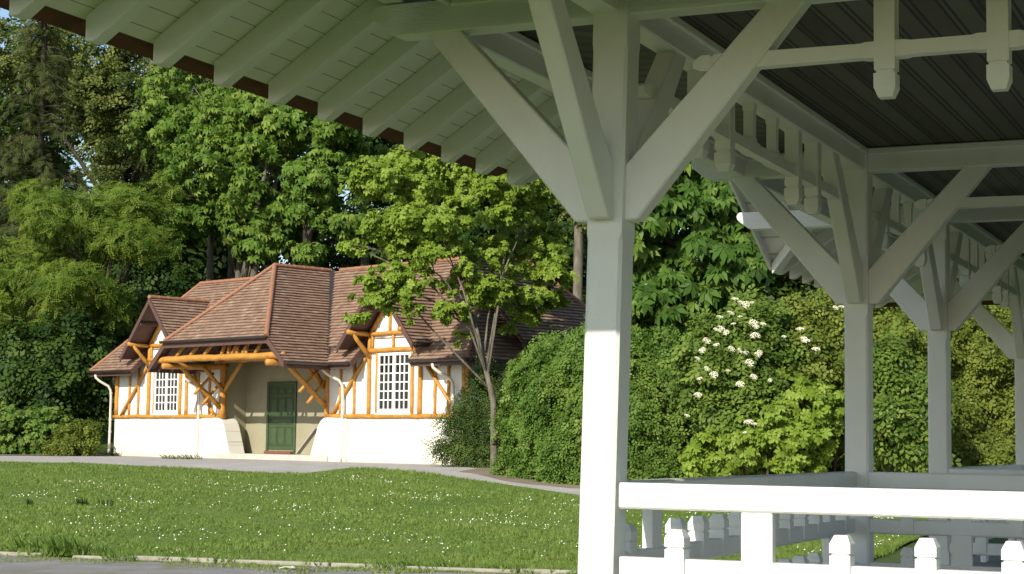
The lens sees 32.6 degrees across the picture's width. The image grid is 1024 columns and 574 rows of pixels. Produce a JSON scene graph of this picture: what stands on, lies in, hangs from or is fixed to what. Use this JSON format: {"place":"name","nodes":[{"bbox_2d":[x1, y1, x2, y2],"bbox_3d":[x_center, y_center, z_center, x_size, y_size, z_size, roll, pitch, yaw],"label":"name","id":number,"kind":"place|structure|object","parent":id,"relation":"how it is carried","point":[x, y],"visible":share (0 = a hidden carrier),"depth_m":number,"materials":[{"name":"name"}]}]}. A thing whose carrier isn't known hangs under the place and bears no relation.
{"place":"outdoors","nodes":[
{"label":"outdoors","id":0,"kind":"place"},
{"bbox_2d":[0,555,509,573],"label":"road","id":1,"kind":"structure","parent":0,"point":[41,566],"depth_m":21.29,"materials":[{"name":"grey asphalt"}]},
{"bbox_2d":[0,551,576,573],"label":"kerb","id":2,"kind":"structure","parent":1,"relation":"on","point":[289,563],"depth_m":22.05,"materials":[{"name":"stone"}]},
{"bbox_2d":[97,550,140,560],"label":"grass tuft","id":3,"kind":"object","parent":2,"relation":"on","point":[112,557],"visible":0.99,"depth_m":22.54,"materials":[{"name":"green plant"}]},
{"bbox_2d":[0,8,680,267],"label":"sky","id":4,"kind":"structure","parent":0,"point":[3,13],"materials":[{"name":"white"}]},
{"bbox_2d":[0,460,928,573],"bbox_3d":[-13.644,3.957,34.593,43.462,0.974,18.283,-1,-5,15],"label":"lawn","id":5,"kind":"structure","parent":0,"point":[342,550],"depth_m":28.95,"materials":[{"name":"green plant"}]},
{"bbox_2d":[3,536,49,551],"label":"grass tuft","id":6,"kind":"object","parent":5,"relation":"on","point":[24,544],"visible":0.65,"depth_m":23.29,"materials":[{"name":"green plant"}]},
{"bbox_2d":[25,497,33,506],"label":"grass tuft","id":7,"kind":"object","parent":5,"relation":"on","point":[28,502],"visible":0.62,"depth_m":29.99,"materials":[{"name":"green plant"}]},
{"bbox_2d":[38,533,97,555],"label":"grass tuft","id":8,"kind":"object","parent":5,"relation":"on","point":[53,547],"visible":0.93,"depth_m":23.00,"materials":[{"name":"green plant"}]},
{"bbox_2d":[75,498,89,505],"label":"daffodil clump","id":9,"kind":"object","parent":5,"relation":"on","point":[81,501],"visible":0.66,"depth_m":30.25,"materials":[{"name":"green plant"}]},
{"bbox_2d":[66,541,118,554],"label":"grass tuft","id":10,"kind":"object","parent":5,"relation":"on","point":[97,548],"visible":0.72,"depth_m":23.12,"materials":[{"name":"green plant"}]},
{"bbox_2d":[98,498,114,505],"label":"daffodil clump","id":11,"kind":"object","parent":5,"relation":"on","point":[111,502],"visible":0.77,"depth_m":30.32,"materials":[{"name":"green plant"}]},
{"bbox_2d":[373,555,416,568],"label":"grass tuft","id":12,"kind":"object","parent":5,"relation":"on","point":[399,560],"visible":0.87,"depth_m":21.69,"materials":[{"name":"green plant"}]},
{"bbox_2d":[414,560,457,569],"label":"grass tuft","id":13,"kind":"object","parent":5,"relation":"on","point":[436,563],"visible":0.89,"depth_m":21.61,"materials":[{"name":"green plant"}]},
{"bbox_2d":[6,475,898,555],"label":"daisies","id":14,"kind":"object","parent":5,"relation":"on","point":[368,509],"visible":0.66,"depth_m":28.82,"materials":[{"name":"white plant"}]},
{"bbox_2d":[479,561,521,571],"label":"grass tuft","id":15,"kind":"object","parent":5,"relation":"on","point":[485,566],"visible":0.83,"depth_m":21.48,"materials":[{"name":"green plant"}]},
{"bbox_2d":[0,455,973,520],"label":"path","id":16,"kind":"structure","parent":0,"point":[269,466],"depth_m":42.41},
{"bbox_2d":[107,451,123,455],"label":"weed","id":17,"kind":"object","parent":16,"relation":"on","point":[113,453],"visible":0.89,"depth_m":54.56,"materials":[{"name":"green plant"}]},
{"bbox_2d":[158,453,175,458],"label":"weed","id":18,"kind":"object","parent":16,"relation":"on","point":[165,457],"visible":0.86,"depth_m":49.49,"materials":[{"name":"green plant"}]},
{"bbox_2d":[170,454,191,458],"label":"weed","id":19,"kind":"object","parent":16,"relation":"on","point":[186,457],"visible":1,"depth_m":49.00,"materials":[{"name":"green plant"}]},
{"bbox_2d":[185,454,204,458],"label":"weed","id":20,"kind":"object","parent":16,"relation":"on","point":[194,455],"visible":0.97,"depth_m":49.38,"materials":[{"name":"green plant"}]},
{"bbox_2d":[0,0,1023,573],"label":"pavilion","id":21,"kind":"structure","parent":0,"point":[862,156],"depth_m":9.96,"materials":[{"name":"wood"}]},
{"bbox_2d":[460,468,579,487],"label":"soil","id":22,"kind":"structure","parent":0,"point":[484,471],"depth_m":38.40,"materials":[{"name":"brown soil"}]},
{"bbox_2d":[335,144,580,473],"bbox_3d":[-1.329,0.173,42.805,6.050,9.265,4.952,1,-5,0],"label":"maple tree","id":23,"kind":"object","parent":22,"relation":"on","point":[424,222],"visible":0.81,"depth_m":42.58,"materials":[{"name":"green plant"}]},
{"bbox_2d":[487,313,692,484],"bbox_3d":[1.595,2.531,38.513,3.262,4.294,5.595,3,-6,-24],"label":"clipped hedge","id":24,"kind":"object","parent":22,"relation":"on","point":[540,422],"visible":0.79,"depth_m":37.42,"materials":[{"name":"green plant"}]},
{"bbox_2d":[644,322,838,477],"bbox_3d":[5.556,2.580,38.229,5.525,4.275,3.242,1,-5,0],"label":"clipped hedge","id":25,"kind":"object","parent":22,"relation":"on","point":[687,424],"visible":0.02,"depth_m":37.34,"materials":[{"name":"green plant"}]},
{"bbox_2d":[45,377,1015,566],"bbox_3d":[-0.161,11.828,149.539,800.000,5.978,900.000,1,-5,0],"label":"ground","id":26,"kind":"structure","parent":0,"point":[894,557],"depth_m":26.83,"materials":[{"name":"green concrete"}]},
{"bbox_2d":[0,453,106,455],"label":"flower bed","id":27,"kind":"object","parent":26,"relation":"on","point":[50,455],"visible":0.22,"depth_m":54.05,"materials":[{"name":"brown soil"}]},
{"bbox_2d":[0,401,72,454],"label":"shrub","id":28,"kind":"object","parent":27,"relation":"on","point":[31,423],"visible":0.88,"depth_m":54.32,"materials":[{"name":"green plant"}]},
{"bbox_2d":[40,417,104,455],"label":"shrub","id":29,"kind":"object","parent":27,"relation":"on","point":[78,438],"visible":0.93,"depth_m":53.43,"materials":[{"name":"green plant"}]},
{"bbox_2d":[0,240,204,450],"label":"dark tree","id":30,"kind":"object","parent":27,"relation":"on","point":[60,377],"visible":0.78,"depth_m":57.92,"materials":[{"name":"green plant"}]},
{"bbox_2d":[0,18,114,433],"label":"spruce tree","id":31,"kind":"object","parent":26,"relation":"on","point":[45,166],"visible":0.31,"depth_m":72.62,"materials":[{"name":"green plant"}]},
{"bbox_2d":[0,170,194,385],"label":"feathery tree","id":32,"kind":"object","parent":26,"relation":"on","point":[134,217],"visible":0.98,"depth_m":59.88,"materials":[{"name":"green plant"}]},
{"bbox_2d":[0,19,243,419],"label":"leafy tree","id":33,"kind":"object","parent":26,"relation":"on","point":[102,98],"visible":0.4,"depth_m":79.57,"materials":[{"name":"green plant"}]},
{"bbox_2d":[119,66,326,280],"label":"chestnut tree","id":34,"kind":"object","parent":26,"relation":"on","point":[238,216],"visible":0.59,"depth_m":66.00,"materials":[{"name":"green plant"}]},
{"bbox_2d":[231,105,401,268],"bbox_3d":[-6.452,-0.245,64.362,4.710,13.496,7.677,-2,-6,28],"label":"chestnut tree","id":35,"kind":"object","parent":26,"relation":"on","point":[315,179],"visible":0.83,"depth_m":62.70,"materials":[{"name":"green plant"}]},
{"bbox_2d":[294,133,341,267],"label":"slender tree","id":36,"kind":"object","parent":26,"relation":"on","point":[307,151],"visible":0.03,"depth_m":72.38,"materials":[{"name":"green plant"}]},
{"bbox_2d":[86,255,585,464],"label":"cottage","id":37,"kind":"structure","parent":26,"relation":"on","point":[276,361],"depth_m":50.21,"materials":[{"name":"white paint"}]},
{"bbox_2d":[152,373,178,414],"bbox_3d":[-10.829,3.181,54.920,0.096,1.670,1.460,6,-7,-44],"label":"window","id":38,"kind":"structure","parent":37,"relation":"in","point":[166,385],"depth_m":54.89,"materials":[{"name":"white paint"}]},
{"bbox_2d":[264,381,296,453],"bbox_3d":[-6.902,3.889,52.124,0.180,2.148,1.420,6,-7,-44],"label":"door","id":39,"kind":"structure","parent":37,"relation":"in","point":[281,414],"depth_m":52.13,"materials":[{"name":"green paint"}]},
{"bbox_2d":[295,428,316,453],"bbox_3d":[-5.871,4.422,50.205,0.666,0.738,0.200,-2,-6,29],"label":"leaning plank","id":40,"kind":"object","parent":37,"relation":"on","point":[306,441],"visible":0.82,"depth_m":50.19,"materials":[{"name":"beige wood"}]},
{"bbox_2d":[375,352,410,414],"bbox_3d":[-3.180,2.600,47.181,0.096,1.670,1.460,6,-7,-44],"label":"window","id":41,"kind":"structure","parent":37,"relation":"in","point":[393,386],"depth_m":47.17,"materials":[{"name":"white paint"}]},
{"bbox_2d":[340,136,395,265],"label":"slender tree","id":42,"kind":"object","parent":26,"relation":"on","point":[364,261],"visible":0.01,"depth_m":70.37,"materials":[{"name":"green plant"}]},
{"bbox_2d":[337,136,587,279],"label":"chestnut tree","id":43,"kind":"object","parent":26,"relation":"on","point":[472,235],"visible":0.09,"depth_m":69.73,"materials":[{"name":"green plant"}]},
{"bbox_2d":[420,356,518,467],"bbox_3d":[-0.822,3.270,43.313,2.836,3.180,2.570,1,-5,0],"label":"yew bush","id":44,"kind":"object","parent":26,"relation":"on","point":[468,444],"visible":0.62,"depth_m":42.82,"materials":[{"name":"green plant"}]},
{"bbox_2d":[0,9,982,383],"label":"woodland","id":45,"kind":"object","parent":26,"relation":"on","point":[782,285],"visible":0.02,"depth_m":94.57,"materials":[{"name":"green plant"}]},
{"bbox_2d":[529,183,586,301],"bbox_3d":[2.230,-0.907,62.431,5.142,14.710,4.752,1,-5,0],"label":"birch tree","id":46,"kind":"object","parent":26,"relation":"on","point":[579,233],"visible":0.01,"depth_m":62.16,"materials":[{"name":"grey plant"}]},
{"bbox_2d":[631,159,774,338],"bbox_3d":[5.007,0.437,40.589,4.365,8.451,7.920,-4,-7,43],"label":"chestnut tree","id":47,"kind":"object","parent":26,"relation":"on","point":[707,210],"visible":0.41,"depth_m":38.35,"materials":[{"name":"green plant"}]},
{"bbox_2d":[658,283,843,475],"bbox_3d":[4.825,2.126,35.493,3.783,4.528,2.730,1,-5,0],"label":"elder bush","id":48,"kind":"object","parent":26,"relation":"on","point":[731,357],"visible":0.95,"depth_m":35.07,"materials":[{"name":"green plant"}]},
{"bbox_2d":[676,367,844,477],"bbox_3d":[5.059,2.979,34.812,3.638,2.826,1.987,1,-5,0],"label":"maple shrub","id":49,"kind":"object","parent":26,"relation":"on","point":[813,432],"visible":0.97,"depth_m":34.36,"materials":[{"name":"green plant"}]},
{"bbox_2d":[774,290,874,472],"bbox_3d":[6.503,2.239,36.037,2.522,4.399,2.420,3,-6,-26],"label":"shrub","id":50,"kind":"object","parent":26,"relation":"on","point":[821,321],"visible":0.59,"depth_m":35.60,"materials":[{"name":"green plant"}]},
{"bbox_2d":[806,283,1015,472],"bbox_3d":[10.219,2.128,37.761,7.751,5.374,4.170,1,-5,0],"label":"tall hedge","id":51,"kind":"object","parent":26,"relation":"on","point":[983,411],"visible":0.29,"depth_m":36.72,"materials":[{"name":"green plant"}]},
{"bbox_2d":[873,320,961,472],"bbox_3d":[7.696,2.518,34.638,2.302,3.778,2.166,1,-5,0],"label":"shrub","id":52,"kind":"object","parent":26,"relation":"on","point":[900,414],"visible":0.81,"depth_m":34.18,"materials":[{"name":"green plant"}]}
]}

